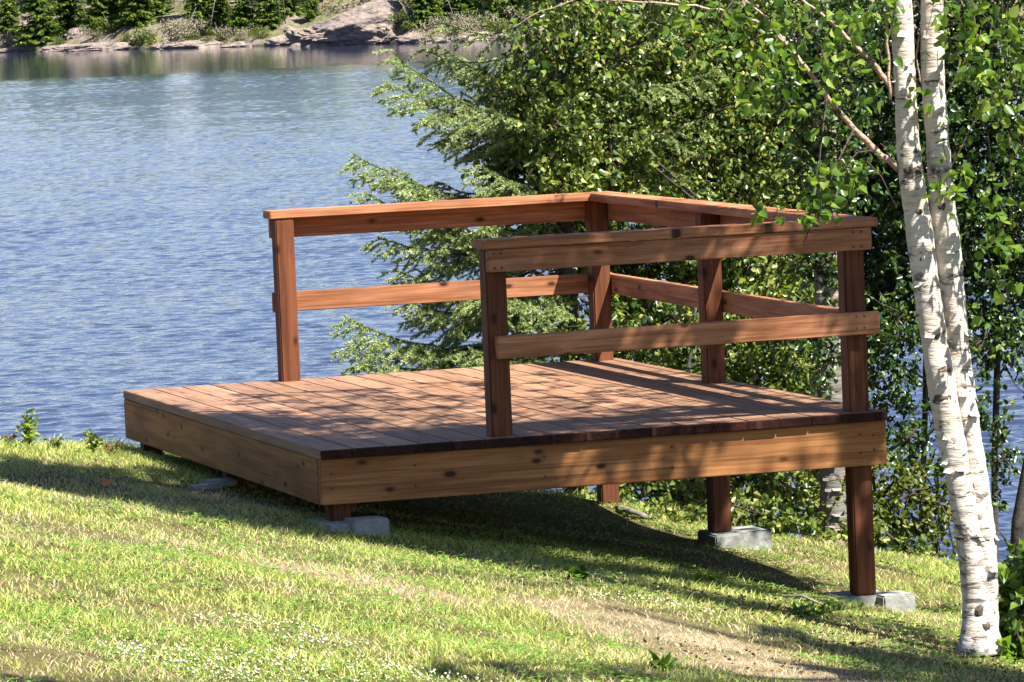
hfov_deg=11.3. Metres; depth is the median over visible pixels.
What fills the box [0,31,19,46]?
shrub
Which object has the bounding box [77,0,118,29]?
spruce tree
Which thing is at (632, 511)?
driftwood log
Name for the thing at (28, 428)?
weed plant
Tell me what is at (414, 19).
shrub
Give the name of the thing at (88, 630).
clover
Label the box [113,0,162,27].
spruce tree
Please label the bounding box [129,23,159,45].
shrub
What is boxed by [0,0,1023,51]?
hills
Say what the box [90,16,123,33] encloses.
shrub
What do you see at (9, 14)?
spruce tree
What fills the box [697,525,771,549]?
concrete block
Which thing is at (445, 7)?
spruce tree
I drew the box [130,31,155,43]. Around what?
shore rock
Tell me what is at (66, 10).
spruce tree
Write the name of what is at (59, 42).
shrub
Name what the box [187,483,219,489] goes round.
concrete paver
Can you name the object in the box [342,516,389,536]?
concrete block
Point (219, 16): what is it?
spruce tree
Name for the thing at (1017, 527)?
dark tree
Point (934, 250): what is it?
birch tree
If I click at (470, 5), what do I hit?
spruce tree
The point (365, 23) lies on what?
rock outcrop
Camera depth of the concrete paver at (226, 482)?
22.52 m
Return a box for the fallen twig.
[780,594,826,606]
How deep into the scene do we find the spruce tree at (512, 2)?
480.03 m
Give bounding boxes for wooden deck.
[123,191,887,595]
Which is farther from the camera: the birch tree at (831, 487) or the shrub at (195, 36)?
the shrub at (195, 36)
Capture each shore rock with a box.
[0,46,20,52]
[38,44,75,51]
[60,42,108,50]
[65,27,93,39]
[101,42,132,50]
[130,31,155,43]
[151,39,169,48]
[160,40,202,48]
[195,41,223,47]
[221,41,251,47]
[263,35,286,45]
[395,32,433,43]
[420,35,452,42]
[456,31,499,41]
[495,29,542,40]
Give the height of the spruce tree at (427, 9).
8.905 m
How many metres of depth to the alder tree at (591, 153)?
25.94 m
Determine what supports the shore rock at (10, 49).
on the hills
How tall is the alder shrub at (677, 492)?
1.972 m
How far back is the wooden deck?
21.64 m
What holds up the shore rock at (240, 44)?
on the hills
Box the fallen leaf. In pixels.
[96,479,112,485]
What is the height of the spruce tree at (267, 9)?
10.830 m
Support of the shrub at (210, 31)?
on the hills
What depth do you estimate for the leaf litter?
18.55 m
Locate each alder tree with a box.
[453,0,733,488]
[585,0,859,490]
[603,0,986,542]
[838,0,1023,561]
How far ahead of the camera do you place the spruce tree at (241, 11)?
504.64 m
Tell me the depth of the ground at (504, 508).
19.00 m
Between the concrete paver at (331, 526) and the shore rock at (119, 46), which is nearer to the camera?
the concrete paver at (331, 526)
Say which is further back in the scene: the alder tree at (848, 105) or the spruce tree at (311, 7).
the spruce tree at (311, 7)
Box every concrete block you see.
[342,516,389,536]
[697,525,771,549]
[822,590,882,606]
[874,590,915,612]
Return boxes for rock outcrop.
[283,0,471,46]
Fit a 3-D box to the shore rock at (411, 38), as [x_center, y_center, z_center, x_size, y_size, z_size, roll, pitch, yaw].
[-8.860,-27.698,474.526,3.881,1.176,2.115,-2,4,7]
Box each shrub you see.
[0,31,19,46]
[49,36,65,45]
[78,25,106,38]
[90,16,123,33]
[120,32,132,41]
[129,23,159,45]
[155,18,205,40]
[158,17,208,38]
[181,33,202,39]
[200,23,232,41]
[212,25,253,40]
[247,26,271,37]
[316,0,369,17]
[386,4,427,29]
[413,16,485,35]
[443,8,502,30]
[476,48,813,535]
[480,15,515,34]
[481,256,881,539]
[504,4,538,25]
[640,488,844,541]
[810,516,958,563]
[829,453,954,555]
[885,395,1023,560]
[987,538,1023,664]
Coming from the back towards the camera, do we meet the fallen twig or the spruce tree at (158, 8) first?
the spruce tree at (158, 8)
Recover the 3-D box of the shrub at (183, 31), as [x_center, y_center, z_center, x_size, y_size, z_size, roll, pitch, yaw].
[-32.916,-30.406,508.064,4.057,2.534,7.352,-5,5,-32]
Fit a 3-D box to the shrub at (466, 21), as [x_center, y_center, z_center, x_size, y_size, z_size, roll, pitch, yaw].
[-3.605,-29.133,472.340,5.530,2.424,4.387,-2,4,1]
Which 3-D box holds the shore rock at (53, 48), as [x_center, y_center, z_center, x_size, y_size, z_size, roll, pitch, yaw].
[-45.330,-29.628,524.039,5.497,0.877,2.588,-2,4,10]
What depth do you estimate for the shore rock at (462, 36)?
470.32 m
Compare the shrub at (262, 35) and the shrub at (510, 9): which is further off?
the shrub at (262, 35)
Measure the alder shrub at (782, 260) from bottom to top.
3.802 m
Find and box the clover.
[0,441,1023,681]
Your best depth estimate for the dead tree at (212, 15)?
506.24 m
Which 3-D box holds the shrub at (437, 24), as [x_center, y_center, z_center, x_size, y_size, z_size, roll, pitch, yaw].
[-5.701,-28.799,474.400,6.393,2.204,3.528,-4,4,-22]
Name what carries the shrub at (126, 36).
on the hills
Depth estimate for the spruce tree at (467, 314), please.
26.08 m
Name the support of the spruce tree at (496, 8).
on the hills
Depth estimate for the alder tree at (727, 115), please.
27.08 m
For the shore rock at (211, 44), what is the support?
on the hills
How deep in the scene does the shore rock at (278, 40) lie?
496.77 m
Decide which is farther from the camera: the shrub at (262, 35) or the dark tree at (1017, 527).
the shrub at (262, 35)
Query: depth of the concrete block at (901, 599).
21.59 m
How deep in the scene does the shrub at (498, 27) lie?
471.20 m
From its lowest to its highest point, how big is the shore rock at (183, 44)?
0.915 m
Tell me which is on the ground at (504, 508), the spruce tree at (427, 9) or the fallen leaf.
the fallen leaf
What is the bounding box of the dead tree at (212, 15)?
[207,1,216,34]
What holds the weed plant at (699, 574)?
on the ground at (504, 508)
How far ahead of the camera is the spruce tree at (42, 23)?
529.72 m
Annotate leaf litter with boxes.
[544,576,1023,681]
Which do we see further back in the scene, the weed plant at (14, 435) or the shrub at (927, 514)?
the shrub at (927, 514)
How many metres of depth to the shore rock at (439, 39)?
472.28 m
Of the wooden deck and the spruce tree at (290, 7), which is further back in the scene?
the spruce tree at (290, 7)
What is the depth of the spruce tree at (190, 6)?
515.52 m
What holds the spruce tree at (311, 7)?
on the hills
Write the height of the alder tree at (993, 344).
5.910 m
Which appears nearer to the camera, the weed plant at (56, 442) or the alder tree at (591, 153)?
the weed plant at (56, 442)
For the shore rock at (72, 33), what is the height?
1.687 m
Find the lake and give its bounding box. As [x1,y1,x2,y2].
[0,17,1023,564]
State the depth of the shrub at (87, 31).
520.97 m
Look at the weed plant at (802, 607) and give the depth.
19.65 m
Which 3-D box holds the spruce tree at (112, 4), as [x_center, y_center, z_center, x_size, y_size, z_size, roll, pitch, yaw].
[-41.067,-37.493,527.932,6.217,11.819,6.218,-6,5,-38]
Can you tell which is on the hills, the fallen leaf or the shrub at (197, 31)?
the shrub at (197, 31)
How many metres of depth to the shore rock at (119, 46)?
513.97 m
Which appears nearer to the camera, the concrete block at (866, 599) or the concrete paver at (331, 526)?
the concrete paver at (331, 526)
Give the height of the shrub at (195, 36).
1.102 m
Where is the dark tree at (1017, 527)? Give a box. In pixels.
[857,0,1023,562]
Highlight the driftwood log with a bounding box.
[615,505,648,519]
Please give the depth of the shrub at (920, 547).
24.35 m
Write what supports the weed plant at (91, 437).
on the ground at (504, 508)
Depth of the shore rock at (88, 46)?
518.07 m
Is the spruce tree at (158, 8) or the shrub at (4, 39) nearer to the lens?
the spruce tree at (158, 8)
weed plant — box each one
[0,429,19,445]
[16,409,40,449]
[43,434,62,448]
[80,429,105,453]
[102,442,124,454]
[560,560,588,580]
[648,650,677,671]
[693,571,728,584]
[762,599,864,618]
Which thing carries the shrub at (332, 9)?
on the hills
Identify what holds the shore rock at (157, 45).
on the hills
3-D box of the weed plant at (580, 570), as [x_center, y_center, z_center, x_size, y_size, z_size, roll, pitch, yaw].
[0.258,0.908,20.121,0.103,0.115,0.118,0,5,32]
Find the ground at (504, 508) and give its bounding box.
[0,446,1023,681]
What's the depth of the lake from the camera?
153.33 m
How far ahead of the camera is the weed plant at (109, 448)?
23.52 m
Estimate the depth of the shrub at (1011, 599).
19.12 m
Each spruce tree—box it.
[0,0,24,38]
[10,0,65,46]
[44,0,92,33]
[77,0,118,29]
[83,0,129,26]
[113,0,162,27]
[117,0,175,23]
[180,0,213,18]
[200,0,232,34]
[220,0,257,31]
[246,0,287,30]
[274,0,307,15]
[301,0,322,20]
[329,0,747,496]
[400,0,446,27]
[420,0,471,20]
[450,0,479,9]
[463,0,512,25]
[498,0,528,12]
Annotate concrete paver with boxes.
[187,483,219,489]
[199,477,237,486]
[306,517,350,532]
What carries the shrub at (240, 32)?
on the hills
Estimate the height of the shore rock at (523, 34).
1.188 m
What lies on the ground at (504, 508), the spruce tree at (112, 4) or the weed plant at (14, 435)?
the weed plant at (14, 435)
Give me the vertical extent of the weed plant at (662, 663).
0.107 m
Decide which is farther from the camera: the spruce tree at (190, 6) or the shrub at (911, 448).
the spruce tree at (190, 6)
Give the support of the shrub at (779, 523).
on the ground at (504, 508)
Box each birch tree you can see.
[506,0,1023,655]
[612,0,847,544]

